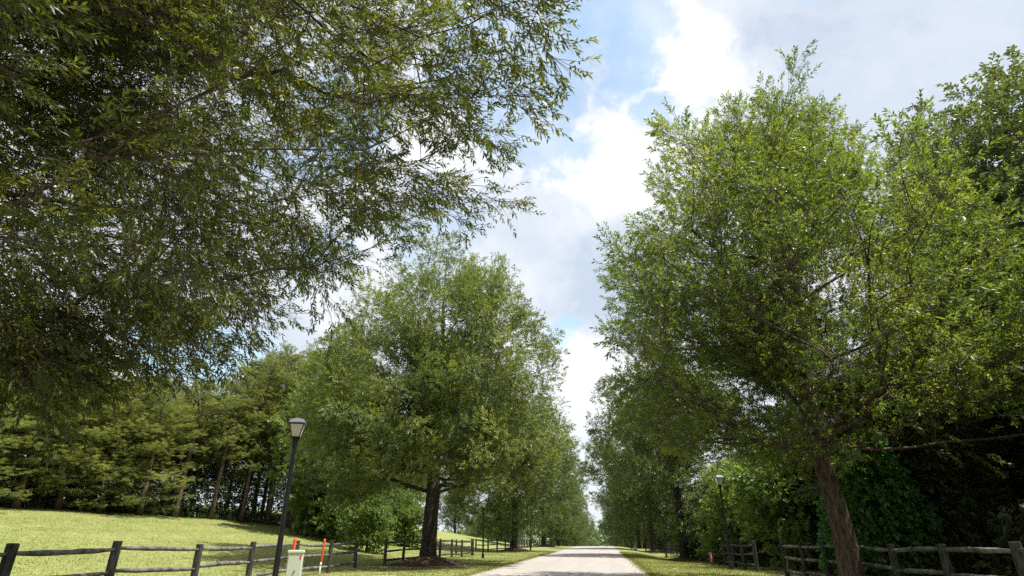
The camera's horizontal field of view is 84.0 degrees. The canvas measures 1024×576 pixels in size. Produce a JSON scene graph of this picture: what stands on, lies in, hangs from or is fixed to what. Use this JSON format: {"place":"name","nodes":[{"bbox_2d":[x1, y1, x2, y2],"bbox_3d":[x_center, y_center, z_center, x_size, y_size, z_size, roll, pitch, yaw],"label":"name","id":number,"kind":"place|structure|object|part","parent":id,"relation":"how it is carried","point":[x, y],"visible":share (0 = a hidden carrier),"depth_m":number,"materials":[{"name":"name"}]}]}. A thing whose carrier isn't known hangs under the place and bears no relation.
{"place":"outdoors","nodes":[
{"label":"outdoors","id":0,"kind":"place"},
{"bbox_2d":[0,503,835,575],"bbox_3d":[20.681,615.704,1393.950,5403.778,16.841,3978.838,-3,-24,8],"label":"ground","id":1,"kind":"structure","parent":0,"point":[442,535],"depth_m":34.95,"materials":[{"name":"green plant"}]},
{"bbox_2d":[1,383,27,439],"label":"pine tree","id":2,"kind":"object","parent":1,"relation":"on","point":[17,431],"visible":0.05,"depth_m":43.23,"materials":[{"name":"green plant"}]},
{"bbox_2d":[0,375,44,496],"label":"pine tree","id":3,"kind":"object","parent":1,"relation":"on","point":[6,440],"visible":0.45,"depth_m":38.17,"materials":[{"name":"green plant"}]},
{"bbox_2d":[0,364,71,476],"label":"pine tree","id":4,"kind":"object","parent":1,"relation":"on","point":[18,446],"visible":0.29,"depth_m":42.34,"materials":[{"name":"green plant"}]},
{"bbox_2d":[3,372,82,477],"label":"pine tree","id":5,"kind":"object","parent":1,"relation":"on","point":[32,431],"visible":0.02,"depth_m":47.75,"materials":[{"name":"green plant"}]},
{"bbox_2d":[0,365,96,477],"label":"woodland tree","id":6,"kind":"object","parent":1,"relation":"on","point":[40,450],"visible":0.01,"depth_m":52.66,"materials":[{"name":"green plant"}]},
{"bbox_2d":[0,363,114,508],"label":"pine tree","id":7,"kind":"object","parent":1,"relation":"on","point":[21,489],"visible":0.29,"depth_m":43.62,"materials":[{"name":"green plant"}]},
{"bbox_2d":[31,351,120,466],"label":"pine tree","id":8,"kind":"object","parent":1,"relation":"on","point":[64,429],"visible":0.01,"depth_m":50.57,"materials":[{"name":"green plant"}]},
{"bbox_2d":[13,361,140,509],"bbox_3d":[-36.148,11.617,47.421,9.148,12.883,9.957,20,-31,-38],"label":"pine tree","id":9,"kind":"object","parent":1,"relation":"on","point":[96,433],"visible":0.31,"depth_m":46.26,"materials":[{"name":"green plant"}]},
{"bbox_2d":[25,405,183,496],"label":"woodland tree","id":10,"kind":"object","parent":1,"relation":"on","point":[124,457],"visible":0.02,"depth_m":57.83,"materials":[{"name":"green plant"}]},
{"bbox_2d":[55,378,167,496],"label":"pine tree","id":11,"kind":"object","parent":1,"relation":"on","point":[130,434],"visible":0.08,"depth_m":52.42,"materials":[{"name":"green plant"}]},
{"bbox_2d":[53,379,182,513],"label":"pine tree","id":12,"kind":"object","parent":1,"relation":"on","point":[104,492],"visible":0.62,"depth_m":48.16,"materials":[{"name":"green plant"}]},
{"bbox_2d":[85,379,188,508],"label":"pine tree","id":13,"kind":"object","parent":1,"relation":"on","point":[155,415],"visible":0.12,"depth_m":55.41,"materials":[{"name":"green plant"}]},
{"bbox_2d":[113,374,189,492],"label":"pine tree","id":14,"kind":"object","parent":1,"relation":"on","point":[153,427],"visible":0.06,"depth_m":61.10,"materials":[{"name":"green plant"}]},
{"bbox_2d":[104,379,207,515],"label":"pine tree","id":15,"kind":"object","parent":1,"relation":"on","point":[163,478],"visible":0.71,"depth_m":51.24,"materials":[{"name":"green plant"}]},
{"bbox_2d":[150,369,191,478],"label":"pine tree","id":16,"kind":"object","parent":1,"relation":"on","point":[172,379],"visible":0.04,"depth_m":70.82,"materials":[{"name":"green plant"}]},
{"bbox_2d":[138,396,215,506],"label":"pine tree","id":17,"kind":"object","parent":1,"relation":"on","point":[173,458],"visible":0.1,"depth_m":59.51,"materials":[{"name":"green plant"}]},
{"bbox_2d":[0,540,357,575],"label":"rail fence","id":18,"kind":"object","parent":1,"relation":"on","point":[10,553],"visible":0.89,"depth_m":14.28,"materials":[{"name":"brown wood"}]},
{"bbox_2d":[123,421,239,509],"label":"woodland tree","id":19,"kind":"object","parent":1,"relation":"on","point":[210,477],"visible":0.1,"depth_m":63.74,"materials":[{"name":"green plant"}]},
{"bbox_2d":[145,374,246,517],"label":"pine tree","id":20,"kind":"object","parent":1,"relation":"on","point":[218,422],"visible":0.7,"depth_m":56.41,"materials":[{"name":"green plant"}]},
{"bbox_2d":[152,393,242,511],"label":"pine tree","id":21,"kind":"object","parent":1,"relation":"on","point":[197,471],"visible":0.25,"depth_m":59.87,"materials":[{"name":"green plant"}]},
{"bbox_2d":[168,394,227,499],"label":"pine tree","id":22,"kind":"object","parent":1,"relation":"on","point":[195,419],"visible":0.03,"depth_m":67.02,"materials":[{"name":"green plant"}]},
{"bbox_2d":[0,461,405,537],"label":"undergrowth","id":23,"kind":"object","parent":1,"relation":"on","point":[38,504],"visible":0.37,"depth_m":56.89,"materials":[{"name":"green plant"}]},
{"bbox_2d":[174,379,232,500],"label":"pine tree","id":24,"kind":"object","parent":1,"relation":"on","point":[199,393],"visible":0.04,"depth_m":72.36,"materials":[{"name":"green plant"}]},
{"bbox_2d":[184,364,273,519],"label":"pine tree","id":25,"kind":"object","parent":1,"relation":"on","point":[233,430],"visible":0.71,"depth_m":59.20,"materials":[{"name":"green plant"}]},
{"bbox_2d":[208,379,263,506],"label":"pine tree","id":26,"kind":"object","parent":1,"relation":"on","point":[227,413],"visible":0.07,"depth_m":69.34,"materials":[{"name":"green plant"}]},
{"bbox_2d":[219,359,259,507],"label":"pine tree","id":27,"kind":"object","parent":1,"relation":"on","point":[243,385],"visible":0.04,"depth_m":78.64,"materials":[{"name":"green plant"}]},
{"bbox_2d":[193,426,299,508],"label":"woodland tree","id":28,"kind":"object","parent":1,"relation":"on","point":[254,476],"visible":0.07,"depth_m":69.23,"materials":[{"name":"green plant"}]},
{"bbox_2d":[208,354,291,522],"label":"pine tree","id":29,"kind":"object","parent":1,"relation":"on","point":[251,465],"visible":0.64,"depth_m":61.78,"materials":[{"name":"green plant"}]},
{"bbox_2d":[225,348,291,514],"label":"pine tree","id":30,"kind":"object","parent":1,"relation":"on","point":[260,361],"visible":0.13,"depth_m":68.84,"materials":[{"name":"green plant"}]},
{"bbox_2d":[251,346,292,515],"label":"pine tree","id":31,"kind":"object","parent":1,"relation":"on","point":[275,355],"visible":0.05,"depth_m":76.79,"materials":[{"name":"green plant"}]},
{"bbox_2d":[239,353,309,521],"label":"pine tree","id":32,"kind":"object","parent":1,"relation":"on","point":[263,439],"visible":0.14,"depth_m":66.30,"materials":[{"name":"green plant"}]},
{"bbox_2d":[239,340,311,524],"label":"pine tree","id":33,"kind":"object","parent":1,"relation":"on","point":[288,366],"visible":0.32,"depth_m":64.42,"materials":[{"name":"green plant"}]},
{"bbox_2d":[260,344,304,514],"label":"pine tree","id":34,"kind":"object","parent":1,"relation":"on","point":[271,457],"visible":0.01,"depth_m":79.99,"materials":[{"name":"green plant"}]},
{"bbox_2d":[270,408,302,496],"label":"woodland tree","id":35,"kind":"object","parent":1,"relation":"on","point":[282,473],"visible":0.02,"depth_m":69.96,"materials":[{"name":"green plant"}]},
{"bbox_2d":[272,418,306,575],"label":"street lamp","id":36,"kind":"object","parent":1,"relation":"on","point":[297,426],"visible":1,"depth_m":14.25,"materials":[{"name":"black metal"}]},
{"bbox_2d":[292,538,296,549],"bbox_3d":[-7.881,9.781,20.378,0.120,1.520,0.120,-3,-24,8],"label":"utility marker","id":37,"kind":"object","parent":1,"relation":"on","point":[294,544],"visible":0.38,"depth_m":20.56,"materials":[{"name":"orange plastic"}]},
{"bbox_2d":[285,550,304,575],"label":"utility cabinet","id":38,"kind":"object","parent":1,"relation":"on","point":[294,563],"visible":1,"depth_m":15.17,"materials":[{"name":"beige metal"}]},
{"bbox_3d":[-5.799,7.576,15.042,0.330,0.900,0.038,6,-24,-12],"label":"door","id":39,"kind":"part","parent":38,"relation":"part of","materials":[{"name":"beige metal"}]},
{"bbox_2d":[273,343,324,527],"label":"pine tree","id":40,"kind":"object","parent":1,"relation":"on","point":[281,372],"visible":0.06,"depth_m":64.16,"materials":[{"name":"green plant"}]},
{"bbox_2d":[0,0,600,478],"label":"willow oak","id":41,"kind":"object","parent":1,"relation":"on","point":[138,40],"visible":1,"depth_m":7.55,"materials":[{"name":"green plant"}]},
{"bbox_2d":[288,481,336,537],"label":"woodland tree","id":42,"kind":"object","parent":1,"relation":"on","point":[317,534],"visible":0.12,"depth_m":53.74,"materials":[{"name":"green plant"}]},
{"bbox_2d":[265,359,363,536],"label":"woodland tree","id":43,"kind":"object","parent":1,"relation":"on","point":[282,420],"visible":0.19,"depth_m":53.52,"materials":[{"name":"green plant"}]},
{"bbox_2d":[318,539,325,575],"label":"utility marker","id":44,"kind":"object","parent":1,"relation":"on","point":[323,548],"visible":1,"depth_m":22.28,"materials":[{"name":"orange plastic"}]},
{"bbox_2d":[308,487,366,544],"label":"woodland tree","id":45,"kind":"object","parent":1,"relation":"on","point":[330,524],"visible":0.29,"depth_m":50.72,"materials":[{"name":"green plant"}]},
{"bbox_2d":[296,324,380,535],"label":"woodland tree","id":46,"kind":"object","parent":1,"relation":"on","point":[333,396],"depth_m":63.10,"materials":[{"name":"green plant"}]},
{"bbox_2d":[276,424,413,540],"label":"willow oak","id":47,"kind":"object","parent":1,"relation":"on","point":[304,488],"visible":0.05,"depth_m":53.92,"materials":[{"name":"green plant"}]},
{"bbox_2d":[334,486,397,554],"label":"woodland tree","id":48,"kind":"object","parent":1,"relation":"on","point":[363,518],"visible":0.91,"depth_m":46.13,"materials":[{"name":"green plant"}]},
{"bbox_2d":[380,467,413,527],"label":"woodland tree","id":49,"kind":"object","parent":1,"relation":"on","point":[403,492],"visible":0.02,"depth_m":70.68,"materials":[{"name":"green plant"}]},
{"bbox_2d":[356,409,442,535],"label":"willow oak","id":50,"kind":"object","parent":1,"relation":"on","point":[414,484],"visible":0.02,"depth_m":68.22,"materials":[{"name":"green plant"}]},
{"bbox_2d":[377,488,425,547],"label":"woodland tree","id":51,"kind":"object","parent":1,"relation":"on","point":[408,516],"visible":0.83,"depth_m":59.52,"materials":[{"name":"green plant"}]},
{"bbox_2d":[392,457,443,531],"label":"woodland tree","id":52,"kind":"object","parent":1,"relation":"on","point":[419,492],"visible":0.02,"depth_m":85.06,"materials":[{"name":"green plant"}]},
{"bbox_2d":[386,556,468,566],"bbox_3d":[-4.784,16.195,33.757,5.303,0.631,5.406,-3,-24,8],"label":"mulch mound","id":53,"kind":"object","parent":1,"relation":"on","point":[424,561],"visible":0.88,"depth_m":32.57,"materials":[{"name":"brown soil"}]},
{"bbox_2d":[383,539,473,565],"bbox_3d":[-5.508,19.184,41.431,0.620,1.637,21.104,-4,-24,9],"label":"rail fence","id":54,"kind":"object","parent":1,"relation":"on","point":[404,542],"visible":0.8,"depth_m":37.91,"materials":[{"name":"brown wood"}]},
{"bbox_2d":[281,230,576,555],"bbox_3d":[-5.861,5.872,38.349,20.274,22.944,21.498,-3,-24,8],"label":"willow oak","id":55,"kind":"object","parent":1,"relation":"on","point":[441,382],"visible":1,"depth_m":33.39,"materials":[{"name":"green plant"}]},
{"bbox_2d":[403,533,471,555],"bbox_3d":[-8.051,25.780,57.617,0.275,2.540,16.266,15,-28,-31],"label":"rail fence","id":56,"kind":"object","parent":1,"relation":"on","point":[455,551],"visible":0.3,"depth_m":53.88,"materials":[{"name":"brown wood"}]},
{"bbox_2d":[437,476,481,533],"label":"willow oak","id":57,"kind":"object","parent":1,"relation":"on","point":[459,518],"visible":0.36,"depth_m":124.34,"materials":[{"name":"green plant"}]},
{"bbox_2d":[461,512,498,539],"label":"willow oak","id":58,"kind":"object","parent":1,"relation":"on","point":[473,533],"visible":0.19,"depth_m":168.57,"materials":[{"name":"green plant"}]},
{"bbox_2d":[481,502,485,557],"bbox_3d":[-2.267,19.296,45.104,0.410,4.432,0.410,1,-24,-3],"label":"street lamp","id":59,"kind":"object","parent":1,"relation":"on","point":[483,505],"visible":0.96,"depth_m":45.08,"materials":[{"name":"black metal"}]},
{"bbox_2d":[476,490,524,541],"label":"willow oak","id":60,"kind":"object","parent":1,"relation":"on","point":[498,523],"visible":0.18,"depth_m":137.37,"materials":[{"name":"green plant"}]},
{"bbox_2d":[485,516,531,542],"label":"willow oak","id":61,"kind":"object","parent":1,"relation":"on","point":[503,537],"visible":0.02,"depth_m":149.89,"materials":[{"name":"green plant"}]},
{"bbox_2d":[475,539,549,551],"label":"rail fence","id":62,"kind":"object","parent":1,"relation":"on","point":[505,544],"visible":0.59,"depth_m":73.22,"materials":[{"name":"brown wood"}]},
{"bbox_2d":[442,377,586,547],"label":"willow oak","id":63,"kind":"object","parent":1,"relation":"on","point":[513,514],"visible":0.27,"depth_m":69.04,"materials":[{"name":"green plant"}]},
{"bbox_2d":[499,548,530,551],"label":"mulch mound","id":64,"kind":"object","parent":1,"relation":"on","point":[512,549],"visible":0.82,"depth_m":67.92,"materials":[{"name":"brown soil"}]},
{"bbox_2d":[416,498,648,548],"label":"woods","id":65,"kind":"object","parent":1,"relation":"on","point":[599,541],"visible":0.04,"depth_m":244.41,"materials":[{"name":"green plant"}]},
{"bbox_2d":[498,421,587,544],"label":"willow oak","id":66,"kind":"object","parent":1,"relation":"on","point":[566,517],"visible":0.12,"depth_m":103.72,"materials":[{"name":"green plant"}]},
{"bbox_2d":[535,544,555,546],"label":"mulch mound","id":67,"kind":"object","parent":1,"relation":"on","point":[543,545],"visible":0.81,"depth_m":101.82,"materials":[{"name":"brown soil"}]},
{"bbox_2d":[521,479,593,545],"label":"willow oak","id":68,"kind":"object","parent":1,"relation":"on","point":[577,528],"visible":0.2,"depth_m":136.81,"materials":[{"name":"green plant"}]},
{"bbox_2d":[546,502,595,545],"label":"willow oak","id":69,"kind":"object","parent":1,"relation":"on","point":[588,534],"visible":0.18,"depth_m":170.69,"materials":[{"name":"green plant"}]},
{"bbox_2d":[554,513,597,545],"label":"willow oak","id":70,"kind":"object","parent":1,"relation":"on","point":[591,539],"visible":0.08,"depth_m":204.51,"materials":[{"name":"green plant"}]},
{"bbox_2d":[594,497,645,547],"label":"willow oak","id":71,"kind":"object","parent":1,"relation":"on","point":[629,545],"visible":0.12,"depth_m":152.77,"materials":[{"name":"green plant"}]},
{"bbox_2d":[603,514,642,547],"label":"willow oak","id":72,"kind":"object","parent":1,"relation":"on","point":[612,536],"visible":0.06,"depth_m":183.84,"materials":[{"name":"green plant"}]},
{"bbox_2d":[591,452,670,548],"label":"willow oak","id":73,"kind":"object","parent":1,"relation":"on","point":[636,534],"visible":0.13,"depth_m":119.49,"materials":[{"name":"green plant"}]},
{"bbox_2d":[575,411,702,550],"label":"willow oak","id":74,"kind":"object","parent":1,"relation":"on","point":[650,529],"visible":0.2,"depth_m":85.65,"materials":[{"name":"green plant"}]},
{"bbox_2d":[642,550,663,552],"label":"mulch mound","id":75,"kind":"object","parent":1,"relation":"on","point":[652,551],"visible":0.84,"depth_m":83.25,"materials":[{"name":"brown soil"}]},
{"bbox_2d":[661,514,667,557],"bbox_3d":[15.691,25.537,58.569,0.410,4.665,0.410,1,-24,-3],"label":"street lamp","id":76,"kind":"object","parent":1,"relation":"on","point":[666,556],"visible":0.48,"depth_m":58.26,"materials":[{"name":"black metal"}]},
{"bbox_2d":[579,332,765,557],"bbox_3d":[14.792,14.002,53.966,17.559,21.502,17.366,3,-24,-7],"label":"willow oak","id":77,"kind":"object","parent":1,"relation":"on","point":[668,466],"visible":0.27,"depth_m":51.17,"materials":[{"name":"green plant"}]},
{"bbox_2d":[665,557,702,561],"bbox_3d":[14.960,23.748,49.681,4.013,0.531,4.016,-22,-32,40],"label":"mulch mound","id":78,"kind":"object","parent":1,"relation":"on","point":[685,559],"visible":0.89,"depth_m":48.88,"materials":[{"name":"brown soil"}]},
{"bbox_2d":[665,519,712,558],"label":"woodland tree","id":79,"kind":"object","parent":1,"relation":"on","point":[691,548],"visible":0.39,"depth_m":54.05,"materials":[{"name":"green plant"}]},
{"bbox_2d":[643,540,758,571],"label":"rail fence","id":80,"kind":"object","parent":1,"relation":"on","point":[743,554],"visible":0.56,"depth_m":32.23,"materials":[{"name":"brown wood"}]},
{"bbox_2d":[685,487,719,544],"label":"woodland tree","id":81,"kind":"object","parent":1,"relation":"on","point":[696,509],"visible":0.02,"depth_m":62.73,"materials":[{"name":"green plant"}]},
{"bbox_2d":[679,450,761,548],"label":"woodland tree","id":82,"kind":"object","parent":1,"relation":"on","point":[692,501],"visible":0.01,"depth_m":49.98,"materials":[{"name":"green plant"}]},
{"bbox_2d":[714,475,733,569],"bbox_3d":[10.748,11.915,28.696,0.410,4.758,0.410,1,-24,-3],"label":"street lamp","id":83,"kind":"object","parent":1,"relation":"on","point":[718,479],"visible":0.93,"depth_m":28.77,"materials":[{"name":"black metal"}]},
{"bbox_2d":[689,445,778,558],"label":"woodland tree","id":84,"kind":"object","parent":1,"relation":"on","point":[699,493],"visible":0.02,"depth_m":45.45,"materials":[{"name":"green plant"}]},
{"bbox_2d":[692,457,777,566],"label":"woodland tree","id":85,"kind":"object","parent":1,"relation":"on","point":[705,515],"visible":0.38,"depth_m":38.12,"materials":[{"name":"green plant"}]},
{"bbox_2d":[716,423,831,570],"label":"woodland tree","id":86,"kind":"object","parent":1,"relation":"on","point":[771,494],"visible":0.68,"depth_m":30.13,"materials":[{"name":"green plant"}]},
{"bbox_2d":[740,446,821,559],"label":"woodland tree","id":87,"kind":"object","parent":1,"relation":"on","point":[770,516],"depth_m":36.20,"materials":[{"name":"green plant"}]},
{"bbox_2d":[720,399,847,558],"bbox_3d":[19.393,11.080,34.026,11.865,11.056,12.473,9,-25,-20],"label":"woodland tree","id":88,"kind":"object","parent":1,"relation":"on","point":[785,479],"depth_m":33.00,"materials":[{"name":"green plant"}]},
{"bbox_2d":[589,39,1023,575],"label":"willow oak","id":89,"kind":"object","parent":1,"relation":"on","point":[785,183],"visible":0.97,"depth_m":15.21,"materials":[{"name":"green plant"}]},
{"bbox_2d":[656,496,1023,575],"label":"undergrowth","id":90,"kind":"object","parent":1,"relation":"on","point":[1006,528],"visible":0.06,"depth_m":17.34,"materials":[{"name":"green plant"}]},
{"bbox_2d":[749,395,964,533],"bbox_3d":[20.689,10.449,32.905,13.646,11.172,12.998,-11,-26,24],"label":"woodland tree","id":91,"kind":"object","parent":1,"relation":"on","point":[807,476],"depth_m":30.84,"materials":[{"name":"green plant"}]},
{"bbox_2d":[812,374,954,575],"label":"ivy clad tree","id":92,"kind":"object","parent":1,"relation":"on","point":[881,493],"visible":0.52,"depth_m":18.53,"materials":[{"name":"green plant"}]},
{"bbox_2d":[793,387,1002,546],"bbox_3d":[20.343,9.195,29.154,10.384,10.320,10.916,14,-27,-29],"label":"woodland tree","id":93,"kind":"object","parent":1,"relation":"on","point":[859,498],"depth_m":29.70,"materials":[{"name":"green plant"}]},
{"bbox_2d":[779,541,1023,575],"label":"rail fence","id":94,"kind":"object","parent":1,"relation":"on","point":[1016,550],"visible":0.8,"depth_m":13.61,"materials":[{"name":"brown wood"}]},
{"bbox_2d":[789,350,1019,562],"bbox_3d":[19.089,7.987,26.990,11.115,10.718,11.669,-15,-28,30],"label":"woodland tree","id":95,"kind":"object","parent":1,"relation":"on","point":[812,493],"visible":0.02,"depth_m":26.76,"materials":[{"name":"green plant"}]},
{"bbox_2d":[796,331,1023,570],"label":"woodland tree","id":96,"kind":"object","parent":1,"relation":"on","point":[1003,560],"visible":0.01,"depth_m":22.40,"materials":[{"name":"green plant"}]},
{"bbox_2d":[871,401,1004,575],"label":"ivy clad tree","id":97,"kind":"object","parent":1,"relation":"on","point":[932,473],"visible":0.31,"depth_m":18.49,"materials":[{"name":"green plant"}]},
{"bbox_2d":[864,201,1023,525],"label":"woodland tree","id":98,"kind":"object","parent":1,"relation":"on","point":[971,431],"visible":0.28,"depth_m":19.47,"materials":[{"name":"green plant"}]},
{"bbox_2d":[872,58,1023,491],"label":"woodland tree","id":99,"kind":"object","parent":1,"relation":"on","point":[958,108],"visible":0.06,"depth_m":30.69,"materials":[{"name":"green plant"}]},
{"bbox_2d":[874,44,1023,492],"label":"woodland tree","id":100,"kind":"object","parent":1,"relation":"on","point":[1007,169],"visible":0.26,"depth_m":24.91,"materials":[{"name":"green plant"}]},
{"bbox_2d":[885,103,1017,323],"bbox_3d":[29.750,0.974,35.342,10.041,30.556,10.542,10,-26,-21],"label":"woodland tree","id":101,"kind":"object","parent":1,"relation":"on","point":[914,139],"visible":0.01,"depth_m":39.69,"materials":[{"name":"green plant"}]},
{"bbox_2d":[889,204,1023,514],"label":"woodland tree","id":102,"kind":"object","parent":1,"relation":"on","point":[992,430],"depth_m":24.13,"materials":[{"name":"green plant"}]},
{"bbox_2d":[995,286,1023,456],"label":"woodland tree","id":103,"kind":"object","parent":1,"relation":"on","point":[1016,387],"visible":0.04,"depth_m":17.23,"materials":[{"name":"green plant"}]},
{"bbox_2d":[0,0,1023,540],"label":"sky","id":104,"kind":"structure","parent":0,"point":[876,54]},
{"bbox_2d":[471,546,648,575],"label":"road","id":105,"kind":"structure","parent":0,"point":[592,561],"depth_m":31.68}
]}

